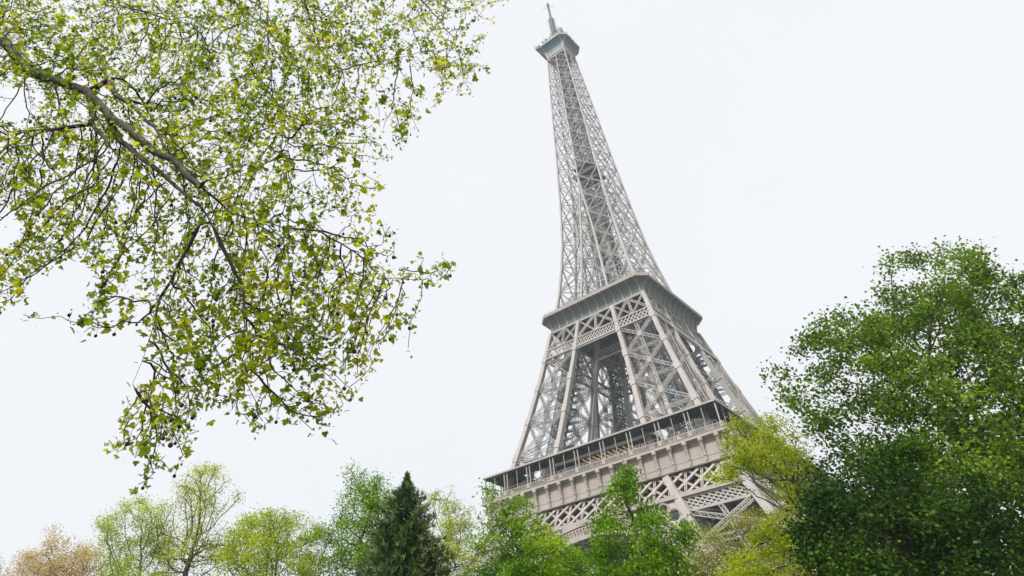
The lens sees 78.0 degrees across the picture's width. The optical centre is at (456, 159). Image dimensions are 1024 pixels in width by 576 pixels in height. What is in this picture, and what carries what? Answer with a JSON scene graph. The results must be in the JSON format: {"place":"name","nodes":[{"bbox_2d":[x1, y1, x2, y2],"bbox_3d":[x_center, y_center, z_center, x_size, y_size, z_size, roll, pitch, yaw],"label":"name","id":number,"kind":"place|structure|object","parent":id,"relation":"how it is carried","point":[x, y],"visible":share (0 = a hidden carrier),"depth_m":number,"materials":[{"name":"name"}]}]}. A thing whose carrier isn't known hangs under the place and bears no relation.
{"place":"outdoors","nodes":[
{"label":"outdoors","id":0,"kind":"place"},
{"bbox_2d":[0,557,15,575],"bbox_3d":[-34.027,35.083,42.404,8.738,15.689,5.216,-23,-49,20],"label":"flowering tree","id":1,"kind":"object","parent":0,"point":[7,572],"visible":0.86,"depth_m":46.51,"materials":[{"name":"beige plant"}]},
{"bbox_2d":[0,0,1023,575],"label":"sky","id":2,"kind":"structure","parent":0,"point":[764,153],"materials":[{"name":"white"}]},
{"label":"ground","id":3,"kind":"structure","parent":0,"visible":0},
{"bbox_2d":[5,521,114,575],"bbox_3d":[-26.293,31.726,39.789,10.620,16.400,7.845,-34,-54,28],"label":"flowering tree","id":4,"kind":"object","parent":3,"relation":"on","point":[53,568],"visible":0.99,"depth_m":43.26,"materials":[{"name":"beige plant"}]},
{"bbox_2d":[86,491,182,575],"bbox_3d":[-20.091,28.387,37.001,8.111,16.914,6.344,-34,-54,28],"label":"spring tree","id":5,"kind":"object","parent":3,"relation":"on","point":[126,560],"visible":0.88,"depth_m":40.67,"materials":[{"name":"green plant"}]},
{"bbox_2d":[146,456,247,575],"bbox_3d":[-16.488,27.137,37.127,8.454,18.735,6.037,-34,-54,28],"label":"spring tree","id":6,"kind":"object","parent":3,"relation":"on","point":[196,535],"visible":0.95,"depth_m":39.97,"materials":[{"name":"green plant"}]},
{"bbox_2d":[0,0,508,496],"bbox_3d":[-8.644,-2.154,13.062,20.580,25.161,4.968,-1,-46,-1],"label":"plane tree","id":7,"kind":"object","parent":3,"relation":"on","point":[282,320],"visible":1,"depth_m":10.81,"materials":[{"name":"green plant"}]},
{"bbox_2d":[209,502,335,575],"bbox_3d":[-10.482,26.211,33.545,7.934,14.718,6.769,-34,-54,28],"label":"spring tree","id":8,"kind":"object","parent":3,"relation":"on","point":[256,559],"visible":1,"depth_m":36.36,"materials":[{"name":"green plant"}]},
{"bbox_2d":[314,458,397,575],"bbox_3d":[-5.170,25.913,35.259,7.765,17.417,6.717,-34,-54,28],"label":"green tree","id":9,"kind":"object","parent":3,"relation":"on","point":[370,495],"visible":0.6,"depth_m":38.18,"materials":[{"name":"green plant"}]},
{"bbox_2d":[350,470,459,575],"bbox_3d":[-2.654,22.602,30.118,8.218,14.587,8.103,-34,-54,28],"label":"conifer tree","id":10,"kind":"object","parent":3,"relation":"on","point":[402,546],"visible":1,"depth_m":32.07,"materials":[{"name":"green plant"}]},
{"bbox_2d":[426,484,482,575],"bbox_3d":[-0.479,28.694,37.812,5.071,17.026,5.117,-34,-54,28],"label":"airy tree","id":11,"kind":"object","parent":3,"relation":"on","point":[457,543],"visible":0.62,"depth_m":41.18,"materials":[{"name":"green plant"}]},
{"bbox_2d":[456,477,592,575],"bbox_3d":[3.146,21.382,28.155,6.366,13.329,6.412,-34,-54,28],"label":"green tree","id":12,"kind":"object","parent":3,"relation":"on","point":[507,560],"visible":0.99,"depth_m":30.29,"materials":[{"name":"green plant"}]},
{"bbox_2d":[568,460,710,575],"bbox_3d":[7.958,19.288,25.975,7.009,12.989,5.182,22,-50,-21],"label":"green tree","id":13,"kind":"object","parent":3,"relation":"on","point":[650,560],"visible":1,"depth_m":27.79,"materials":[{"name":"green plant"}]},
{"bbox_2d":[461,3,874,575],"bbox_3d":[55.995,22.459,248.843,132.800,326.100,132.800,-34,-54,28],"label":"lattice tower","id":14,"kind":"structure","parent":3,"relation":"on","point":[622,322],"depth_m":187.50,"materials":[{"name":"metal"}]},
{"bbox_2d":[671,502,805,575],"bbox_3d":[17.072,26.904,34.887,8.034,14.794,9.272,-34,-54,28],"label":"olive tree","id":15,"kind":"object","parent":3,"relation":"on","point":[717,557],"visible":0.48,"depth_m":38.17,"materials":[{"name":"green plant"}]},
{"bbox_2d":[695,408,828,575],"bbox_3d":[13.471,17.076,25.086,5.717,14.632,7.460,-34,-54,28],"label":"yellow tree","id":16,"kind":"object","parent":3,"relation":"on","point":[759,456],"visible":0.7,"depth_m":27.45,"materials":[{"name":"green plant"}]},
{"bbox_2d":[756,235,1023,575],"bbox_3d":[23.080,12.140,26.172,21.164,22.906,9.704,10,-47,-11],"label":"broad tree","id":17,"kind":"object","parent":3,"relation":"on","point":[1002,455],"visible":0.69,"depth_m":26.74,"materials":[{"name":"green plant"}]},
{"bbox_2d":[773,428,1023,575],"bbox_3d":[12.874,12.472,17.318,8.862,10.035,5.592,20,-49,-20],"label":"dense tree","id":18,"kind":"object","parent":3,"relation":"on","point":[952,548],"visible":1,"depth_m":17.81,"materials":[{"name":"green plant"}]}
]}

